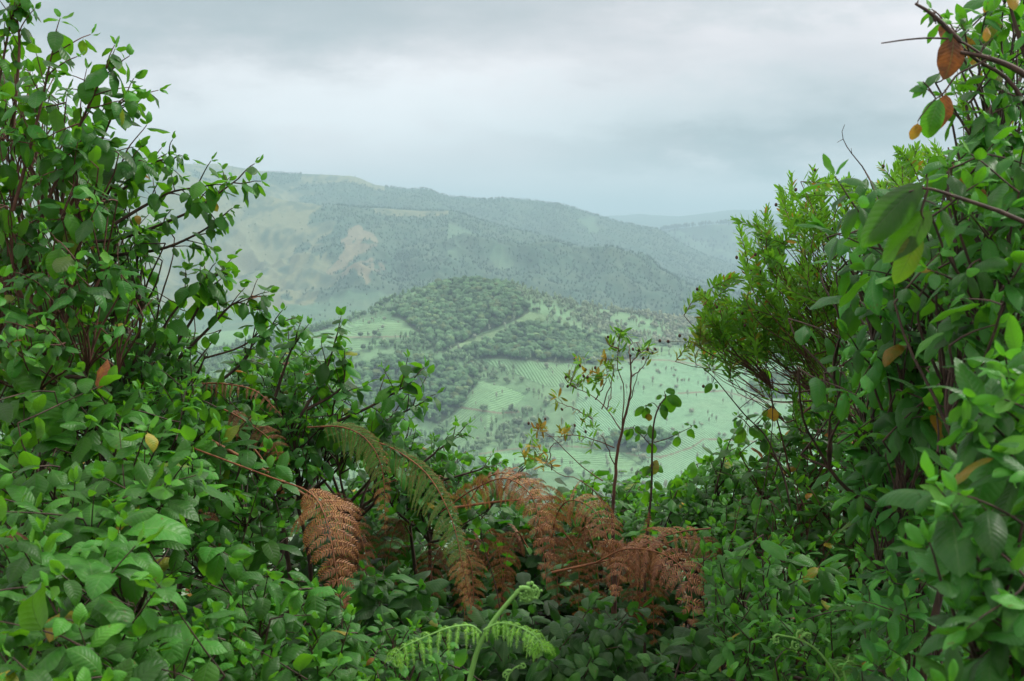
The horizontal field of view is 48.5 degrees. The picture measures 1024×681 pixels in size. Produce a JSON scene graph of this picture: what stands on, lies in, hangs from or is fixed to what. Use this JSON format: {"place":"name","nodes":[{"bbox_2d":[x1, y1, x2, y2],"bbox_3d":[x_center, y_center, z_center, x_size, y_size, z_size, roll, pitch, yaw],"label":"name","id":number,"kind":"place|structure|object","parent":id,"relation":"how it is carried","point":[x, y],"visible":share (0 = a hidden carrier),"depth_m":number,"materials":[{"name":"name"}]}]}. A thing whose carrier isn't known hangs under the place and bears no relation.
{"place":"outdoors","nodes":[
{"label":"outdoors","id":0,"kind":"place"},
{"bbox_2d":[0,284,869,502],"bbox_3d":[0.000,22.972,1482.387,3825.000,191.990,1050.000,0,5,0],"label":"hill","id":1,"kind":"structure","parent":0,"point":[673,459],"depth_m":1190.08,"materials":[{"name":"green plant"}]},
{"bbox_2d":[192,282,840,517],"bbox_3d":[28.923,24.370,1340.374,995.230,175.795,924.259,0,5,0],"label":"open wood","id":2,"kind":"object","parent":1,"relation":"on","point":[519,421],"visible":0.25,"depth_m":1309.36,"materials":[{"name":"green plant"}]},
{"bbox_2d":[192,278,842,514],"bbox_3d":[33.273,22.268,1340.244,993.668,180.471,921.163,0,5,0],"label":"plantation wood","id":3,"kind":"object","parent":1,"relation":"on","point":[568,301],"visible":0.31,"depth_m":1339.11,"materials":[{"name":"green plant"}]},
{"bbox_2d":[346,275,801,450],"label":"forest","id":4,"kind":"object","parent":1,"relation":"on","point":[470,301],"visible":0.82,"depth_m":1321.98,"materials":[{"name":"green plant"}]},
{"bbox_2d":[0,125,881,336],"bbox_3d":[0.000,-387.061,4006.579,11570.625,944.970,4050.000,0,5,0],"label":"mountain","id":5,"kind":"structure","parent":0,"point":[298,276],"depth_m":3199.16,"materials":[{"name":"green plant"}]},
{"bbox_2d":[134,148,461,328],"bbox_3d":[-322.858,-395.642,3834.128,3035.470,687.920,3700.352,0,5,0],"label":"scattered scrub","id":6,"kind":"object","parent":5,"relation":"on","point":[285,268],"visible":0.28,"depth_m":3065.18,"materials":[{"name":"green plant"}]},
{"bbox_2d":[193,162,832,316],"bbox_3d":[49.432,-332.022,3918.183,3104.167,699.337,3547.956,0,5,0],"label":"mountain forest","id":7,"kind":"object","parent":5,"relation":"on","point":[570,244],"visible":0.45,"depth_m":3429.76,"materials":[{"name":"green plant"}]},
{"bbox_2d":[162,588,726,668],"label":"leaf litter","id":8,"kind":"object","parent":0,"point":[188,590],"depth_m":5.02,"materials":[{"name":"brown plant"}]},
{"bbox_2d":[163,511,842,595],"bbox_3d":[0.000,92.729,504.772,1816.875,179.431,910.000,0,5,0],"label":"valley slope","id":9,"kind":"structure","parent":0,"point":[289,538],"depth_m":649.12,"materials":[{"name":"green plant"}]},
{"bbox_2d":[0,0,1023,215],"label":"sky","id":10,"kind":"structure","parent":0,"point":[602,107],"materials":[{"name":"grey"}]},
{"bbox_2d":[156,596,969,676],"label":"ground","id":11,"kind":"structure","parent":0,"point":[199,605],"depth_m":4.86,"materials":[{"name":"soil"}]},
{"bbox_2d":[0,0,170,654],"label":"shrub","id":12,"kind":"object","parent":11,"relation":"on","point":[56,275],"visible":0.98,"depth_m":2.57,"materials":[{"name":"green plant"}]},
{"bbox_2d":[0,336,235,612],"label":"shrub","id":13,"kind":"object","parent":11,"relation":"on","point":[48,419],"visible":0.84,"depth_m":2.21,"materials":[{"name":"green plant"}]},
{"bbox_2d":[0,496,266,680],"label":"shrub","id":14,"kind":"object","parent":11,"relation":"on","point":[106,631],"visible":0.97,"depth_m":1.70,"materials":[{"name":"green plant"}]},
{"bbox_2d":[43,249,302,641],"bbox_3d":[-1.123,0.549,3.240,0.711,1.621,1.405,-4,6,-36],"label":"shrub","id":15,"kind":"object","parent":11,"relation":"on","point":[164,363],"visible":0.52,"depth_m":2.94,"materials":[{"name":"green plant"}]},
{"bbox_2d":[202,382,281,415],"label":"dead fern frond","id":16,"kind":"object","parent":15,"relation":"attached to","point":[238,389],"visible":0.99,"depth_m":2.92,"materials":[{"name":"plant"}]},
{"bbox_2d":[81,131,269,459],"bbox_3d":[-1.024,0.419,3.046,0.834,1.911,0.384,5,7,44],"label":"shrub","id":17,"kind":"object","parent":11,"relation":"on","point":[196,207],"visible":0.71,"depth_m":2.83,"materials":[{"name":"green plant"}]},
{"bbox_2d":[0,285,378,668],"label":"shrub","id":18,"kind":"object","parent":11,"relation":"on","point":[298,562],"visible":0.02,"depth_m":3.89,"materials":[{"name":"green plant"}]},
{"bbox_2d":[140,380,321,649],"bbox_3d":[-0.790,0.720,3.158,0.517,1.295,1.353,-2,5,-21],"label":"shrub","id":19,"kind":"object","parent":11,"relation":"on","point":[231,528],"visible":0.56,"depth_m":2.76,"materials":[{"name":"green plant"}]},
{"bbox_2d":[197,509,220,546],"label":"dead fern frond","id":20,"kind":"object","parent":19,"relation":"attached to","point":[215,518],"visible":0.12,"depth_m":2.93,"materials":[{"name":"brown plant"}]},
{"bbox_2d":[235,430,267,468],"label":"dry stalk","id":21,"kind":"object","parent":19,"relation":"on","point":[256,451],"visible":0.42,"depth_m":2.88,"materials":[{"name":"brown plant"}]},
{"bbox_2d":[224,409,289,498],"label":"dead fern frond","id":22,"kind":"object","parent":19,"relation":"attached to","point":[260,427],"visible":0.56,"depth_m":2.93,"materials":[{"name":"brown plant"}]},
{"bbox_2d":[212,439,312,500],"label":"dry stalk","id":23,"kind":"object","parent":19,"relation":"attached to","point":[230,451],"visible":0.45,"depth_m":2.78,"materials":[{"name":"brown plant"}]},
{"bbox_2d":[194,448,361,608],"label":"dead fern frond","id":24,"kind":"object","parent":19,"relation":"hanging from","point":[345,506],"visible":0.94,"depth_m":2.48,"materials":[{"name":"brown plant"}]},
{"bbox_2d":[189,544,380,680],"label":"shrub","id":25,"kind":"object","parent":11,"relation":"on","point":[258,628],"visible":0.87,"depth_m":2.16,"materials":[{"name":"green plant"}]},
{"bbox_2d":[194,306,444,678],"bbox_3d":[-0.642,0.599,3.622,0.757,1.460,1.167,-1,5,-13],"label":"shrub","id":26,"kind":"object","parent":11,"relation":"on","point":[315,445],"visible":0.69,"depth_m":3.27,"materials":[{"name":"green plant"}]},
{"bbox_2d":[283,486,374,575],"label":"dead fern frond","id":27,"kind":"object","parent":26,"relation":"hanging from","point":[363,532],"visible":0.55,"depth_m":3.15,"materials":[{"name":"brown plant"}]},
{"bbox_2d":[307,422,390,533],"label":"green fern frond","id":28,"kind":"object","parent":26,"relation":"attached to","point":[351,425],"visible":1,"depth_m":3.03,"materials":[{"name":"green plant"}]},
{"bbox_2d":[339,534,378,601],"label":"dead fern frond","id":29,"kind":"object","parent":26,"relation":"hanging from","point":[364,537],"visible":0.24,"depth_m":3.70,"materials":[{"name":"brown plant"}]},
{"bbox_2d":[331,612,485,680],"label":"leafy plant","id":30,"kind":"object","parent":11,"relation":"on","point":[441,666],"visible":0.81,"depth_m":2.24,"materials":[{"name":"green plant"}]},
{"bbox_2d":[365,416,554,634],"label":"shrub","id":31,"kind":"object","parent":11,"relation":"on","point":[438,464],"visible":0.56,"depth_m":3.79,"materials":[{"name":"green plant"}]},
{"bbox_2d":[385,474,452,491],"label":"dead fern frond","id":32,"kind":"object","parent":31,"relation":"attached to","point":[425,478],"visible":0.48,"depth_m":3.75,"materials":[{"name":"brown plant"}]},
{"bbox_2d":[385,581,555,680],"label":"fresh fern","id":33,"kind":"object","parent":11,"relation":"on","point":[530,593],"visible":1,"depth_m":1.78,"materials":[{"name":"green plant"}]},
{"bbox_2d":[465,524,501,637],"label":"slender plant","id":34,"kind":"object","parent":11,"relation":"on","point":[484,546],"visible":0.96,"depth_m":2.96,"materials":[{"name":"green plant"}]},
{"bbox_2d":[1,460,969,680],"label":"undergrowth","id":35,"kind":"object","parent":11,"relation":"on","point":[524,578],"visible":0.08,"depth_m":4.03,"materials":[{"name":"green plant"}]},
{"bbox_2d":[374,517,415,584],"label":"dead fern frond","id":36,"kind":"object","parent":35,"relation":"on","point":[401,528],"visible":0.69,"depth_m":3.92,"materials":[{"name":"brown plant"}]},
{"bbox_2d":[415,543,455,621],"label":"dead fern frond","id":37,"kind":"object","parent":35,"relation":"on","point":[440,556],"visible":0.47,"depth_m":3.85,"materials":[{"name":"brown plant"}]},
{"bbox_2d":[450,531,493,620],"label":"dead fern frond","id":38,"kind":"object","parent":35,"relation":"on","point":[477,544],"visible":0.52,"depth_m":3.65,"materials":[{"name":"brown plant"}]},
{"bbox_2d":[491,523,530,616],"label":"dead fern frond","id":39,"kind":"object","parent":35,"relation":"on","point":[518,538],"visible":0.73,"depth_m":3.82,"materials":[{"name":"brown plant"}]},
{"bbox_2d":[529,520,570,613],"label":"dead fern frond","id":40,"kind":"object","parent":35,"relation":"on","point":[538,535],"visible":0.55,"depth_m":3.93,"materials":[{"name":"brown plant"}]},
{"bbox_2d":[561,532,595,615],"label":"dead fern frond","id":41,"kind":"object","parent":35,"relation":"on","point":[573,583],"visible":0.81,"depth_m":3.49,"materials":[{"name":"brown plant"}]},
{"bbox_2d":[571,524,609,613],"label":"dead fern frond","id":42,"kind":"object","parent":35,"relation":"on","point":[586,533],"visible":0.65,"depth_m":3.73,"materials":[{"name":"brown plant"}]},
{"bbox_2d":[625,537,669,644],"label":"dead fern frond","id":43,"kind":"object","parent":35,"relation":"on","point":[653,606],"visible":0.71,"depth_m":3.40,"materials":[{"name":"brown plant"}]},
{"bbox_2d":[295,460,712,675],"bbox_3d":[-0.086,0.956,4.721,1.804,1.015,1.488,0,5,0],"label":"shrub","id":44,"kind":"object","parent":11,"relation":"on","point":[518,521],"visible":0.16,"depth_m":4.38,"materials":[{"name":"green plant"}]},
{"bbox_2d":[441,467,557,584],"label":"dead fern frond","id":45,"kind":"object","parent":44,"relation":"on","point":[482,476],"visible":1,"depth_m":3.03,"materials":[{"name":"brown plant"}]},
{"bbox_2d":[467,467,563,568],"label":"dead fern frond","id":46,"kind":"object","parent":44,"relation":"on","point":[534,487],"visible":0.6,"depth_m":3.31,"materials":[{"name":"brown plant"}]},
{"bbox_2d":[454,491,556,508],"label":"dry stalk","id":47,"kind":"object","parent":46,"relation":"on","point":[475,504],"visible":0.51,"depth_m":3.35,"materials":[{"name":"brown plant"}]},
{"bbox_2d":[502,663,525,680],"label":"fresh fern","id":48,"kind":"object","parent":11,"relation":"on","point":[506,672],"visible":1,"depth_m":1.80,"materials":[{"name":"green plant"}]},
{"bbox_2d":[333,559,724,680],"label":"leafy plant","id":49,"kind":"object","parent":11,"relation":"on","point":[587,647],"visible":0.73,"depth_m":2.87,"materials":[{"name":"green plant"}]},
{"bbox_2d":[321,535,369,607],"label":"dead fern frond","id":50,"kind":"object","parent":49,"relation":"attached to","point":[347,559],"visible":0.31,"depth_m":3.16,"materials":[{"name":"brown plant"}]},
{"bbox_2d":[362,436,473,613],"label":"green fern frond","id":51,"kind":"object","parent":49,"relation":"on","point":[434,513],"visible":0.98,"depth_m":3.02,"materials":[{"name":"green plant"}]},
{"bbox_2d":[456,544,488,609],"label":"dead fern frond","id":52,"kind":"object","parent":49,"relation":"hanging from","point":[476,584],"visible":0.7,"depth_m":3.25,"materials":[{"name":"brown plant"}]},
{"bbox_2d":[482,528,515,608],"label":"dead fern frond","id":53,"kind":"object","parent":49,"relation":"hanging from","point":[501,550],"visible":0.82,"depth_m":3.49,"materials":[{"name":"brown plant"}]},
{"bbox_2d":[537,480,624,589],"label":"dead fern frond","id":54,"kind":"object","parent":49,"relation":"on","point":[568,514],"visible":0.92,"depth_m":3.12,"materials":[{"name":"brown plant"}]},
{"bbox_2d":[551,538,677,573],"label":"dry stalk","id":55,"kind":"object","parent":49,"relation":"on","point":[570,568],"visible":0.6,"depth_m":3.21,"materials":[{"name":"brown plant"}]},
{"bbox_2d":[595,530,707,626],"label":"dead fern frond","id":56,"kind":"object","parent":49,"relation":"on","point":[656,543],"visible":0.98,"depth_m":2.85,"materials":[{"name":"brown plant"}]},
{"bbox_2d":[519,322,658,620],"bbox_3d":[0.238,0.640,3.571,0.440,1.414,0.167,0,5,0],"label":"sapling","id":57,"kind":"object","parent":11,"relation":"on","point":[598,375],"visible":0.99,"depth_m":3.53,"materials":[{"name":"green plant"}]},
{"bbox_2d":[548,470,649,602],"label":"shrub","id":58,"kind":"object","parent":11,"relation":"on","point":[625,492],"visible":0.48,"depth_m":4.36,"materials":[{"name":"green plant"}]},
{"bbox_2d":[623,388,697,669],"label":"slender plant","id":59,"kind":"object","parent":11,"relation":"on","point":[671,402],"visible":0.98,"depth_m":3.49,"materials":[{"name":"green plant"}]},
{"bbox_2d":[623,513,651,545],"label":"dead fern frond","id":60,"kind":"object","parent":59,"relation":"attached to","point":[648,518],"visible":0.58,"depth_m":3.46,"materials":[{"name":"brown plant"}]},
{"bbox_2d":[600,420,771,630],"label":"shrub","id":61,"kind":"object","parent":11,"relation":"on","point":[685,502],"visible":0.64,"depth_m":3.91,"materials":[{"name":"green plant"}]},
{"bbox_2d":[605,537,647,636],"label":"dead fern frond","id":62,"kind":"object","parent":61,"relation":"hanging from","point":[628,580],"visible":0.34,"depth_m":3.67,"materials":[{"name":"brown plant"}]},
{"bbox_2d":[626,546,667,624],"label":"dead fern frond","id":63,"kind":"object","parent":61,"relation":"hanging from","point":[628,588],"visible":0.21,"depth_m":3.70,"materials":[{"name":"brown plant"}]},
{"bbox_2d":[658,334,772,598],"bbox_3d":[0.578,0.665,3.278,0.330,1.374,0.024,0,5,-1],"label":"tendril","id":64,"kind":"object","parent":11,"relation":"on","point":[668,341],"visible":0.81,"depth_m":3.24,"materials":[{"name":"green plant"}]},
{"bbox_2d":[702,368,791,581],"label":"slender plant","id":65,"kind":"object","parent":11,"relation":"on","point":[741,435],"visible":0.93,"depth_m":3.33,"materials":[{"name":"green plant"}]},
{"bbox_2d":[676,529,885,680],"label":"shrub","id":66,"kind":"object","parent":11,"relation":"on","point":[736,631],"visible":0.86,"depth_m":2.76,"materials":[{"name":"green plant"}]},
{"bbox_2d":[607,526,710,600],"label":"dead fern frond","id":67,"kind":"object","parent":66,"relation":"attached to","point":[641,538],"visible":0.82,"depth_m":2.99,"materials":[{"name":"brown plant"}]},
{"bbox_2d":[678,535,721,563],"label":"dead fern frond","id":68,"kind":"object","parent":66,"relation":"hanging from","point":[696,548],"visible":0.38,"depth_m":3.43,"materials":[{"name":"brown plant"}]},
{"bbox_2d":[673,285,897,442],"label":"feathery bush","id":69,"kind":"object","parent":11,"relation":"on","point":[746,336],"visible":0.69,"depth_m":3.16,"materials":[{"name":"green plant"}]},
{"bbox_2d":[729,342,875,663],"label":"shrub","id":70,"kind":"object","parent":11,"relation":"on","point":[815,417],"visible":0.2,"depth_m":3.56,"materials":[{"name":"green plant"}]},
{"bbox_2d":[723,415,884,680],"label":"shrub","id":71,"kind":"object","parent":11,"relation":"on","point":[812,504],"visible":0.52,"depth_m":3.49,"materials":[{"name":"green plant"}]},
{"bbox_2d":[770,628,839,680],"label":"fresh fern","id":72,"kind":"object","parent":11,"relation":"on","point":[804,634],"visible":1,"depth_m":2.15,"materials":[{"name":"green plant"}]},
{"bbox_2d":[707,138,970,657],"bbox_3d":[1.065,0.401,3.170,1.043,1.930,0.657,0,5,0],"label":"feathery bush","id":73,"kind":"object","parent":11,"relation":"on","point":[789,281],"visible":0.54,"depth_m":2.99,"materials":[{"name":"green plant"}]},
{"bbox_2d":[692,323,1011,671],"bbox_3d":[1.564,0.466,4.384,1.349,1.832,2.386,3,6,29],"label":"shrub","id":74,"kind":"object","parent":11,"relation":"on","point":[701,618],"visible":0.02,"depth_m":3.79,"materials":[{"name":"green plant"}]},
{"bbox_2d":[811,393,971,680],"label":"shrub","id":75,"kind":"object","parent":11,"relation":"on","point":[904,597],"visible":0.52,"depth_m":2.14,"materials":[{"name":"green plant"}]},
{"bbox_2d":[832,653,861,680],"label":"young fern frond","id":76,"kind":"object","parent":75,"relation":"attached to","point":[848,662],"visible":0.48,"depth_m":2.06,"materials":[{"name":"green plant"}]},
{"bbox_2d":[788,124,1021,673],"bbox_3d":[0.927,0.470,2.537,0.626,1.902,1.644,2,5,27],"label":"shrub","id":77,"kind":"object","parent":11,"relation":"on","point":[876,380],"visible":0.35,"depth_m":2.08,"materials":[{"name":"green plant"}]},
{"bbox_2d":[860,177,1023,283],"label":"slender plant","id":78,"kind":"object","parent":11,"relation":"on","point":[899,222],"visible":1,"depth_m":1.45,"materials":[{"name":"green plant"}]},
{"bbox_2d":[876,53,1015,209],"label":"feathery bush","id":79,"kind":"object","parent":11,"relation":"on","point":[907,158],"visible":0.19,"depth_m":2.48,"materials":[{"name":"green plant"}]},
{"bbox_2d":[875,314,1023,680],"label":"shrub","id":80,"kind":"object","parent":11,"relation":"on","point":[971,557],"visible":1,"depth_m":1.21,"materials":[{"name":"green plant"}]},
{"bbox_2d":[881,0,1023,139],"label":"slender plant","id":81,"kind":"object","parent":11,"relation":"on","point":[935,117],"visible":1,"depth_m":1.72,"materials":[{"name":"green plant"}]},
{"bbox_2d":[893,105,1023,680],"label":"shrub","id":82,"kind":"object","parent":11,"relation":"on","point":[992,265],"visible":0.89,"depth_m":1.70,"materials":[{"name":"green plant"}]},
{"bbox_2d":[920,0,1023,660],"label":"shrub","id":83,"kind":"object","parent":11,"relation":"on","point":[1005,101],"visible":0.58,"depth_m":2.04,"materials":[{"name":"green plant"}]},
{"bbox_2d":[603,210,852,265],"bbox_3d":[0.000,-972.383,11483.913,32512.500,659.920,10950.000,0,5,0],"label":"ridge","id":84,"kind":"structure","parent":0,"point":[704,232],"depth_m":6461.56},
{"bbox_2d":[653,219,820,264],"bbox_3d":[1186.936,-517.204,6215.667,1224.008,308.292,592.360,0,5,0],"label":"ridge forest","id":85,"kind":"object","parent":84,"relation":"on","point":[700,224],"visible":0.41,"depth_m":6444.67,"materials":[{"name":"green plant"}]}
]}

